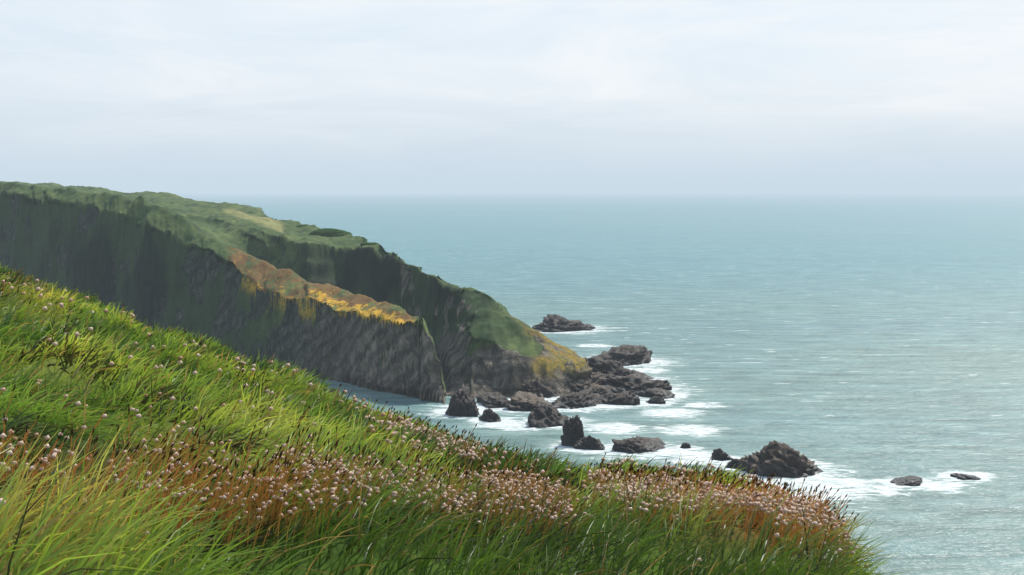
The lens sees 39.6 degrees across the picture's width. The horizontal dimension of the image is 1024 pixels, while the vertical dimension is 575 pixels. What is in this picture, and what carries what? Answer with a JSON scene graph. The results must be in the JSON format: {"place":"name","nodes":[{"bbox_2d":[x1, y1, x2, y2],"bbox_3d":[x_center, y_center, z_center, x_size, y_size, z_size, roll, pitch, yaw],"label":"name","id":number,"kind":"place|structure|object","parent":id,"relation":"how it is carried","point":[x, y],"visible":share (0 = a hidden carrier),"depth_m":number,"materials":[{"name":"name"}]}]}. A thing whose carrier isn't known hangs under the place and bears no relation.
{"place":"outdoors","nodes":[
{"label":"outdoors","id":0,"kind":"place"},
{"bbox_2d":[0,181,589,404],"bbox_3d":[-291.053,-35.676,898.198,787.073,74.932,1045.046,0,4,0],"label":"headland terrain","id":1,"kind":"structure","parent":0,"point":[248,280],"depth_m":525.56,"materials":[{"name":"green plant"}]},
{"bbox_2d":[308,228,351,236],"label":"headland bush","id":2,"kind":"object","parent":1,"relation":"on","point":[325,232],"visible":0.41,"depth_m":607.50,"materials":[{"name":"green plant"}]},
{"bbox_2d":[330,233,346,236],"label":"headland bush","id":3,"kind":"object","parent":1,"relation":"on","point":[337,234],"visible":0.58,"depth_m":603.78,"materials":[{"name":"green plant"}]},
{"bbox_2d":[360,242,378,245],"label":"headland bush","id":4,"kind":"object","parent":1,"relation":"on","point":[369,243],"visible":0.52,"depth_m":573.56,"materials":[{"name":"green plant"}]},
{"bbox_2d":[0,261,909,574],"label":"ground","id":5,"kind":"structure","parent":0,"point":[336,551],"depth_m":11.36,"materials":[{"name":"green plant"}]},
{"bbox_2d":[0,277,868,574],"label":"wildflowers","id":6,"kind":"object","parent":5,"relation":"on","point":[280,483],"visible":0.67,"depth_m":13.01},
{"bbox_2d":[0,0,1023,189],"label":"sky","id":7,"kind":"structure","parent":0,"point":[109,94],"materials":[{"name":"white"}]},
{"bbox_2d":[112,190,1023,574],"bbox_3d":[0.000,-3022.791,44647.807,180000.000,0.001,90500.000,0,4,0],"label":"sea","id":8,"kind":"structure","parent":0,"point":[862,348],"depth_m":656.94,"materials":[{"name":"liquid"}]},
{"bbox_2d":[445,383,479,416],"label":"sea rock","id":9,"kind":"object","parent":8,"relation":"in","point":[462,402],"visible":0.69,"depth_m":377.27,"materials":[{"name":"grey stone"}]},
{"bbox_2d":[478,408,500,421],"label":"sea rock","id":10,"kind":"object","parent":8,"relation":"in","point":[489,415],"visible":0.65,"depth_m":368.40,"materials":[{"name":"grey stone"}]},
{"bbox_2d":[476,392,507,407],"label":"sea rock","id":11,"kind":"object","parent":8,"relation":"in","point":[494,400],"visible":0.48,"depth_m":395.07,"materials":[{"name":"grey stone"}]},
{"bbox_2d":[504,391,554,410],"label":"sea rock","id":12,"kind":"object","parent":8,"relation":"in","point":[523,401],"visible":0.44,"depth_m":388.59,"materials":[{"name":"grey stone"}]},
{"bbox_2d":[522,376,559,397],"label":"sea rock","id":13,"kind":"object","parent":8,"relation":"in","point":[538,388],"visible":0.44,"depth_m":411.63,"materials":[{"name":"grey stone"}]},
{"bbox_2d":[527,404,568,427],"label":"sea rock","id":14,"kind":"object","parent":8,"relation":"in","point":[544,416],"visible":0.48,"depth_m":361.62,"materials":[{"name":"grey stone"}]},
{"bbox_2d":[532,314,595,331],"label":"sea rock","id":15,"kind":"object","parent":8,"relation":"in","point":[553,323],"visible":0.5,"depth_m":605.20,"materials":[{"name":"grey stone"}]},
{"bbox_2d":[560,415,583,446],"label":"sea rock","id":16,"kind":"object","parent":8,"relation":"in","point":[572,428],"visible":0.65,"depth_m":332.90,"materials":[{"name":"grey stone"}]},
{"bbox_2d":[552,388,602,408],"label":"sea rock","id":17,"kind":"object","parent":8,"relation":"in","point":[581,399],"visible":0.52,"depth_m":394.61,"materials":[{"name":"grey stone"}]},
{"bbox_2d":[561,356,593,388],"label":"sea rock","id":18,"kind":"object","parent":8,"relation":"in","point":[573,374],"visible":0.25,"depth_m":421.33,"materials":[{"name":"grey stone"}]},
{"bbox_2d":[573,435,604,449],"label":"sea rock","id":19,"kind":"object","parent":8,"relation":"in","point":[589,442],"visible":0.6,"depth_m":329.00,"materials":[{"name":"grey stone"}]},
{"bbox_2d":[570,382,612,394],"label":"sea rock","id":20,"kind":"object","parent":8,"relation":"in","point":[596,388],"visible":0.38,"depth_m":416.00,"materials":[{"name":"grey stone"}]},
{"bbox_2d":[589,375,607,383],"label":"sea rock","id":21,"kind":"object","parent":8,"relation":"in","point":[596,379],"visible":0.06,"depth_m":428.38,"materials":[{"name":"grey stone"}]},
{"bbox_2d":[583,357,623,374],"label":"sea rock","id":22,"kind":"object","parent":8,"relation":"in","point":[607,366],"visible":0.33,"depth_m":456.82,"materials":[{"name":"grey stone"}]},
{"bbox_2d":[591,372,626,378],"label":"sea rock","id":23,"kind":"object","parent":8,"relation":"in","point":[602,375],"visible":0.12,"depth_m":436.54,"materials":[{"name":"grey stone"}]},
{"bbox_2d":[601,390,639,404],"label":"sea rock","id":24,"kind":"object","parent":8,"relation":"in","point":[624,397],"visible":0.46,"depth_m":397.56,"materials":[{"name":"grey stone"}]},
{"bbox_2d":[590,344,652,365],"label":"sea rock","id":25,"kind":"object","parent":8,"relation":"in","point":[626,355],"visible":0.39,"depth_m":490.15,"materials":[{"name":"grey stone"}]},
{"bbox_2d":[597,374,666,392],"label":"sea rock","id":26,"kind":"object","parent":8,"relation":"in","point":[632,383],"visible":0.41,"depth_m":423.01,"materials":[{"name":"grey stone"}]},
{"bbox_2d":[613,367,653,379],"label":"sea rock","id":27,"kind":"object","parent":8,"relation":"in","point":[623,372],"visible":0.26,"depth_m":446.55,"materials":[{"name":"grey stone"}]},
{"bbox_2d":[612,436,665,453],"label":"sea rock","id":28,"kind":"object","parent":8,"relation":"in","point":[637,445],"visible":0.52,"depth_m":326.51,"materials":[{"name":"grey stone"}]},
{"bbox_2d":[634,388,674,398],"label":"sea rock","id":29,"kind":"object","parent":8,"relation":"in","point":[657,392],"visible":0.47,"depth_m":411.89,"materials":[{"name":"grey stone"}]},
{"bbox_2d":[646,396,665,403],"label":"sea rock","id":30,"kind":"object","parent":8,"relation":"in","point":[655,400],"visible":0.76,"depth_m":398.95,"materials":[{"name":"grey stone"}]},
{"bbox_2d":[648,379,671,389],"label":"sea rock","id":31,"kind":"object","parent":8,"relation":"in","point":[664,384],"visible":0.26,"depth_m":425.81,"materials":[{"name":"grey stone"}]},
{"bbox_2d":[680,442,690,448],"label":"sea rock","id":32,"kind":"object","parent":8,"relation":"in","point":[685,445],"visible":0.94,"depth_m":330.21,"materials":[{"name":"grey stone"}]},
{"bbox_2d":[711,448,731,460],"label":"sea rock","id":33,"kind":"object","parent":8,"relation":"in","point":[719,454],"visible":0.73,"depth_m":315.96,"materials":[{"name":"grey stone"}]},
{"bbox_2d":[726,458,739,468],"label":"sea rock","id":34,"kind":"object","parent":8,"relation":"in","point":[734,462],"visible":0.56,"depth_m":306.98,"materials":[{"name":"grey stone"}]},
{"bbox_2d":[738,440,823,477],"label":"sea rock","id":35,"kind":"object","parent":8,"relation":"in","point":[781,459],"visible":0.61,"depth_m":299.32,"materials":[{"name":"grey stone"}]},
{"bbox_2d":[890,475,922,485],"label":"sea rock","id":36,"kind":"object","parent":8,"relation":"in","point":[910,480],"visible":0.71,"depth_m":290.69,"materials":[{"name":"grey stone"}]},
{"bbox_2d":[950,473,980,479],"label":"sea rock","id":37,"kind":"object","parent":8,"relation":"in","point":[961,476],"visible":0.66,"depth_m":295.87,"materials":[{"name":"grey stone"}]}
]}

